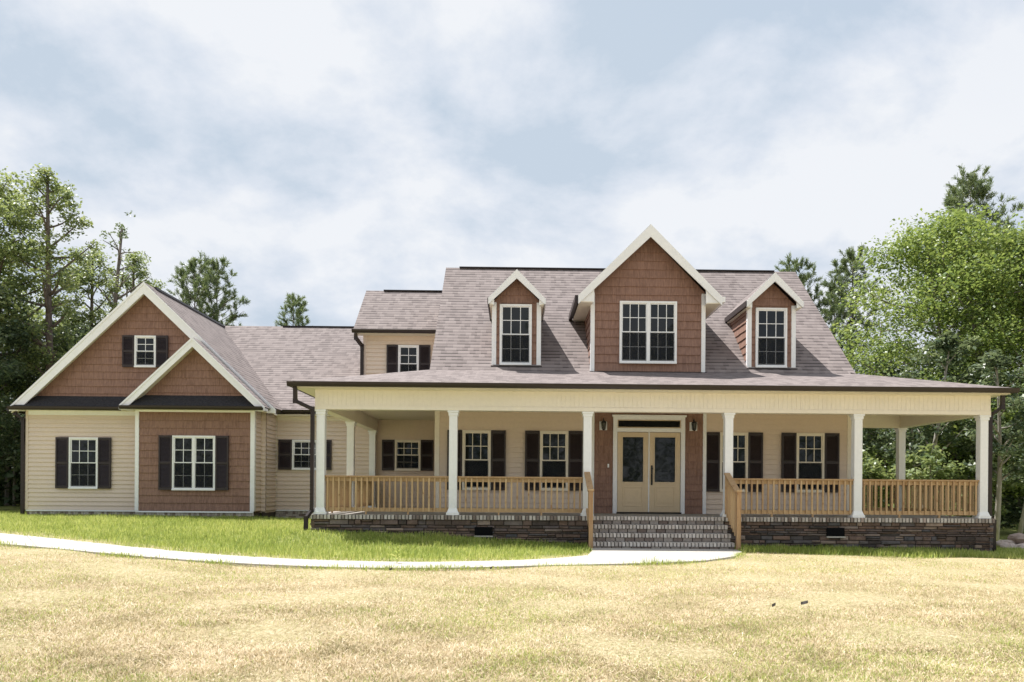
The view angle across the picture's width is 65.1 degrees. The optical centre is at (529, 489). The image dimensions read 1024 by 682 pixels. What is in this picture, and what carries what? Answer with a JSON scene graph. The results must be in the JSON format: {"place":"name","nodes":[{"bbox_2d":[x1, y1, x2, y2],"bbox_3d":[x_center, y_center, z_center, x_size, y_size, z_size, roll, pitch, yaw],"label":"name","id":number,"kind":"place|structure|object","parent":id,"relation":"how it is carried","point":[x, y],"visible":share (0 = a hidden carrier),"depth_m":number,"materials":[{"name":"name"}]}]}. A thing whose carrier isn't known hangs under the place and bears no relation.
{"place":"outdoors","nodes":[
{"label":"outdoors","id":0,"kind":"place"},
{"bbox_2d":[0,533,741,570],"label":"path","id":1,"kind":"structure","parent":0,"point":[613,556],"depth_m":13.88,"materials":[{"name":"concrete"}]},
{"bbox_2d":[0,504,1023,681],"bbox_3d":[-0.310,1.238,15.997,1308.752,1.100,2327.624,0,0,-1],"label":"ground","id":2,"kind":"structure","parent":0,"point":[262,629],"depth_m":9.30,"materials":[{"name":"beige plant"}]},
{"bbox_2d":[0,243,55,453],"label":"broadleaf tree","id":3,"kind":"object","parent":2,"relation":"on","point":[35,315],"visible":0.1,"depth_m":33.99,"materials":[{"name":"green plant"}]},
{"bbox_2d":[0,276,56,472],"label":"broadleaf tree","id":4,"kind":"object","parent":2,"relation":"on","point":[9,335],"visible":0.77,"depth_m":27.43,"materials":[{"name":"green plant"}]},
{"bbox_2d":[10,322,93,473],"bbox_3d":[-16.812,-2.757,31.160,6.692,7.629,5.852,0,0,37],"label":"dark tree","id":5,"kind":"object","parent":2,"relation":"on","point":[78,332],"visible":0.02,"depth_m":30.06,"materials":[{"name":"green plant"}]},
{"bbox_2d":[0,166,104,419],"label":"broadleaf tree","id":6,"kind":"object","parent":2,"relation":"on","point":[5,207],"visible":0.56,"depth_m":29.03,"materials":[{"name":"green plant"}]},
{"bbox_2d":[0,163,105,374],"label":"slender tree","id":7,"kind":"object","parent":2,"relation":"on","point":[50,358],"visible":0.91,"depth_m":28.25,"materials":[{"name":"green plant"}]},
{"bbox_2d":[1,306,107,416],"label":"broadleaf tree","id":8,"kind":"object","parent":2,"relation":"on","point":[83,319],"visible":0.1,"depth_m":32.44,"materials":[{"name":"green plant"}]},
{"bbox_2d":[52,246,120,333],"bbox_3d":[-17.999,-4.473,32.758,2.886,10.940,3.099,0,0,40],"label":"slender tree","id":9,"kind":"object","parent":2,"relation":"on","point":[89,291],"visible":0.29,"depth_m":32.73,"materials":[{"name":"green plant"}]},
{"bbox_2d":[72,210,152,321],"bbox_3d":[-18.502,-5.768,35.554,3.206,13.689,3.144,0,0,34],"label":"bare tree","id":10,"kind":"object","parent":2,"relation":"on","point":[120,235],"visible":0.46,"depth_m":35.72,"materials":[{"name":"green plant"}]},
{"bbox_2d":[103,251,165,311],"bbox_3d":[-18.700,-5.162,37.892,3.264,12.373,3.505,0,0,-29],"label":"slender tree","id":11,"kind":"object","parent":2,"relation":"on","point":[135,259],"visible":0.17,"depth_m":37.75,"materials":[{"name":"green plant"}]},
{"bbox_2d":[137,279,165,291],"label":"pine tree","id":12,"kind":"object","parent":2,"relation":"on","point":[145,282],"visible":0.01,"depth_m":45.25,"materials":[{"name":"green plant"}]},
{"bbox_2d":[166,250,225,319],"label":"pine tree","id":13,"kind":"object","parent":2,"relation":"on","point":[195,281],"visible":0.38,"depth_m":44.58,"materials":[{"name":"green plant"}]},
{"bbox_2d":[186,256,250,325],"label":"pine tree","id":14,"kind":"object","parent":2,"relation":"on","point":[231,315],"visible":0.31,"depth_m":46.58,"materials":[{"name":"green plant"}]},
{"bbox_2d":[275,292,312,325],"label":"pine tree","id":15,"kind":"object","parent":2,"relation":"on","point":[300,309],"visible":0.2,"depth_m":55.33,"materials":[{"name":"green plant"}]},
{"bbox_2d":[390,544,401,561],"bbox_3d":[-2.162,1.067,12.948,0.221,0.361,0.200,0,0,7],"label":"weed","id":16,"kind":"object","parent":2,"relation":"on","point":[397,554],"visible":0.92,"depth_m":12.96,"materials":[{"name":"green plant"}]},
{"bbox_2d":[0,289,1008,525],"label":"distant trunks","id":17,"kind":"object","parent":2,"relation":"on","point":[6,493],"visible":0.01,"depth_m":34.06,"materials":[{"name":"brown plant"}]},
{"bbox_2d":[0,372,1023,526],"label":"woodland","id":18,"kind":"object","parent":2,"relation":"on","point":[9,473],"depth_m":33.53,"materials":[{"name":"green plant"}]},
{"bbox_2d":[6,224,1019,551],"bbox_3d":[-2.266,-2.594,26.642,25.927,8.536,19.440,0,0,-1],"label":"farmhouse","id":19,"kind":"object","parent":2,"relation":"on","point":[650,386],"visible":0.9,"depth_m":20.37,"materials":[{"name":"beige wood"}]},
{"bbox_2d":[68,437,97,488],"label":"window","id":20,"kind":"structure","parent":19,"relation":"in","point":[83,451],"depth_m":23.52,"materials":[{"name":"white glass"}]},
{"bbox_2d":[134,335,155,366],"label":"window","id":21,"kind":"structure","parent":19,"relation":"in","point":[144,346],"depth_m":23.54,"materials":[{"name":"white glass"}]},
{"bbox_2d":[171,435,214,490],"bbox_3d":[-9.625,-0.757,22.975,1.230,1.570,0.095,0,0,-1],"label":"window","id":22,"kind":"structure","parent":19,"relation":"in","point":[193,457],"depth_m":22.98,"materials":[{"name":"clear glass"}]},
{"bbox_2d":[292,440,315,469],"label":"window","id":23,"kind":"structure","parent":19,"relation":"in","point":[300,448],"depth_m":24.63,"materials":[{"name":"white glass"}]},
{"bbox_2d":[394,440,420,470],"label":"window","id":24,"kind":"structure","parent":19,"relation":"in","point":[407,452],"depth_m":24.69,"materials":[{"name":"glass"}]},
{"bbox_2d":[398,345,418,371],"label":"window","id":25,"kind":"structure","parent":19,"relation":"in","point":[408,355],"depth_m":24.71,"materials":[{"name":"white glass"}]},
{"bbox_2d":[462,430,490,489],"bbox_3d":[-1.346,-0.737,20.231,0.720,1.515,0.095,0,0,-1],"label":"window","id":26,"kind":"structure","parent":19,"relation":"in","point":[476,444],"depth_m":20.23,"materials":[{"name":"glass"}]},
{"bbox_2d":[499,304,531,364],"bbox_3d":[-0.364,-3.953,20.499,0.820,1.560,0.095,0,0,-1],"label":"window","id":27,"kind":"structure","parent":19,"relation":"in","point":[515,319],"depth_m":20.50,"materials":[{"name":"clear glass"}]},
{"bbox_2d":[540,431,567,490],"bbox_3d":[0.608,-0.723,20.267,0.720,1.515,0.095,0,0,-1],"label":"window","id":28,"kind":"structure","parent":19,"relation":"in","point":[553,444],"depth_m":20.27,"materials":[{"name":"glass"}]},
{"bbox_2d":[617,432,647,511],"bbox_3d":[2.597,-0.437,20.262,0.780,2.010,0.060,0,0,-1],"label":"door","id":29,"kind":"structure","parent":19,"relation":"in","point":[632,447],"depth_m":20.26,"materials":[{"name":"paint"}]},
{"bbox_2d":[619,301,676,363],"bbox_3d":[2.991,-3.969,20.287,1.450,1.580,0.095,0,0,-1],"label":"window","id":30,"kind":"structure","parent":19,"relation":"in","point":[648,328],"depth_m":20.29,"materials":[{"name":"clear glass"}]},
{"bbox_2d":[649,433,679,511],"bbox_3d":[3.407,-0.431,20.248,0.780,2.010,0.119,0,0,-1],"label":"door","id":31,"kind":"structure","parent":19,"relation":"in","point":[664,467],"depth_m":20.27,"materials":[{"name":"paint"}]},
{"bbox_2d":[720,432,747,491],"bbox_3d":[5.172,-0.691,20.354,0.720,1.515,0.095,0,0,-1],"label":"window","id":32,"kind":"structure","parent":19,"relation":"in","point":[740,439],"depth_m":20.36,"materials":[{"name":"glass"}]},
{"bbox_2d":[755,308,786,367],"bbox_3d":[6.205,-3.897,20.623,0.810,1.540,0.095,0,0,-1],"label":"window","id":33,"kind":"structure","parent":19,"relation":"in","point":[770,323],"depth_m":20.63,"materials":[{"name":"white glass"}]},
{"bbox_2d":[796,433,824,492],"bbox_3d":[7.122,-0.678,20.390,0.720,1.515,0.095,0,0,-1],"label":"window","id":34,"kind":"structure","parent":19,"relation":"in","point":[810,451],"depth_m":20.40,"materials":[{"name":"glass"}]},
{"bbox_2d":[774,252,832,328],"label":"pine tree","id":35,"kind":"object","parent":2,"relation":"on","point":[804,277],"visible":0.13,"depth_m":45.61,"materials":[{"name":"green plant"}]},
{"bbox_2d":[817,276,874,371],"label":"pine tree","id":36,"kind":"object","parent":2,"relation":"on","point":[824,311],"visible":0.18,"depth_m":44.09,"materials":[{"name":"green plant"}]},
{"bbox_2d":[842,350,874,450],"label":"dark tree","id":37,"kind":"object","parent":2,"relation":"on","point":[867,440],"depth_m":31.55,"materials":[{"name":"green plant"}]},
{"bbox_2d":[824,242,899,371],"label":"pine tree","id":38,"kind":"object","parent":2,"relation":"on","point":[844,266],"visible":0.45,"depth_m":43.09,"materials":[{"name":"green plant"}]},
{"bbox_2d":[862,449,895,507],"bbox_3d":[11.426,0.061,27.548,2.754,3.525,3.482,0,0,-30],"label":"shrub","id":39,"kind":"object","parent":2,"relation":"on","point":[875,468],"visible":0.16,"depth_m":26.97,"materials":[{"name":"green plant"}]},
{"bbox_2d":[855,338,946,488],"bbox_3d":[16.137,-2.434,35.222,5.258,8.480,4.912,0,0,38],"label":"dark tree","id":40,"kind":"object","parent":2,"relation":"on","point":[891,359],"visible":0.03,"depth_m":34.87,"materials":[{"name":"green plant"}]},
{"bbox_2d":[862,362,966,507],"bbox_3d":[14.115,-1.610,31.529,5.988,6.826,5.236,0,0,-20],"label":"dark tree","id":41,"kind":"object","parent":2,"relation":"on","point":[879,442],"visible":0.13,"depth_m":30.77,"materials":[{"name":"green plant"}]},
{"bbox_2d":[876,426,957,506],"bbox_3d":[13.525,-0.863,28.096,2.592,5.208,2.470,0,0,23],"label":"understory tree","id":42,"kind":"object","parent":2,"relation":"on","point":[890,455],"visible":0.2,"depth_m":28.00,"materials":[{"name":"green plant"}]},
{"bbox_2d":[829,202,1023,516],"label":"lime tree","id":43,"kind":"object","parent":2,"relation":"on","point":[942,269],"visible":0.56,"depth_m":29.35,"materials":[{"name":"green plant"}]},
{"bbox_2d":[881,443,974,515],"bbox_3d":[11.893,0.200,24.264,2.504,3.205,3.165,0,0,19],"label":"shrub","id":44,"kind":"object","parent":2,"relation":"on","point":[932,459],"visible":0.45,"depth_m":23.73,"materials":[{"name":"green plant"}]},
{"bbox_2d":[893,330,999,507],"bbox_3d":[13.206,-1.624,25.425,3.247,6.845,3.407,0,0,42],"label":"understory tree","id":45,"kind":"object","parent":2,"relation":"on","point":[946,344],"visible":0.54,"depth_m":25.55,"materials":[{"name":"green plant"}]},
{"bbox_2d":[891,165,1023,347],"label":"pine tree","id":46,"kind":"object","parent":2,"relation":"on","point":[973,186],"visible":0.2,"depth_m":39.00,"materials":[{"name":"green plant"}]},
{"bbox_2d":[932,355,1023,527],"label":"dark tree","id":47,"kind":"object","parent":2,"relation":"on","point":[965,447],"visible":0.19,"depth_m":28.03,"materials":[{"name":"green plant"}]},
{"bbox_2d":[934,458,1023,530],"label":"shrub","id":48,"kind":"object","parent":2,"relation":"on","point":[1012,485],"visible":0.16,"depth_m":25.55,"materials":[{"name":"green plant"}]},
{"bbox_2d":[942,215,1022,369],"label":"pine tree","id":49,"kind":"object","parent":2,"relation":"on","point":[1008,216],"depth_m":41.67,"materials":[{"name":"green plant"}]},
{"bbox_2d":[946,224,1023,420],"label":"lime tree","id":50,"kind":"object","parent":2,"relation":"on","point":[1021,236],"visible":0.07,"depth_m":30.28,"materials":[{"name":"green plant"}]},
{"bbox_2d":[952,349,1023,540],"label":"understory tree","id":51,"kind":"object","parent":2,"relation":"on","point":[997,362],"visible":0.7,"depth_m":21.42,"materials":[{"name":"green plant"}]},
{"bbox_2d":[996,540,1016,546],"bbox_3d":[11.644,1.374,19.631,0.513,0.304,0.431,0,0,17],"label":"field stone","id":52,"kind":"object","parent":2,"relation":"on","point":[998,542],"visible":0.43,"depth_m":19.58,"materials":[{"name":"grey stone"}]},
{"bbox_2d":[993,397,1023,532],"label":"understory tree","id":53,"kind":"object","parent":2,"relation":"on","point":[1021,522],"visible":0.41,"depth_m":24.11,"materials":[{"name":"green plant"}]},
{"bbox_2d":[1000,542,1016,548],"bbox_3d":[11.511,1.392,19.317,0.431,0.252,0.318,0,0,-8],"label":"field stone","id":54,"kind":"object","parent":2,"relation":"on","point":[1005,545],"visible":0.51,"depth_m":19.24,"materials":[{"name":"grey stone"}]},
{"bbox_2d":[1016,543,1023,548],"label":"field stone","id":55,"kind":"object","parent":2,"relation":"on","point":[1020,545],"visible":0.55,"depth_m":19.15,"materials":[{"name":"grey stone"}]},
{"bbox_2d":[1007,533,1023,543],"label":"field stone","id":56,"kind":"object","parent":55,"relation":"on","point":[1017,538],"visible":0.93,"depth_m":19.38,"materials":[{"name":"grey stone"}]},
{"bbox_2d":[0,510,1023,681],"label":"grass","id":57,"kind":"structure","parent":0,"point":[11,520],"depth_m":14.19,"materials":[{"name":"green plant"}]},
{"bbox_2d":[0,0,1023,375],"label":"sky","id":58,"kind":"structure","parent":0,"point":[334,152],"materials":[{"name":"white"}]}
]}

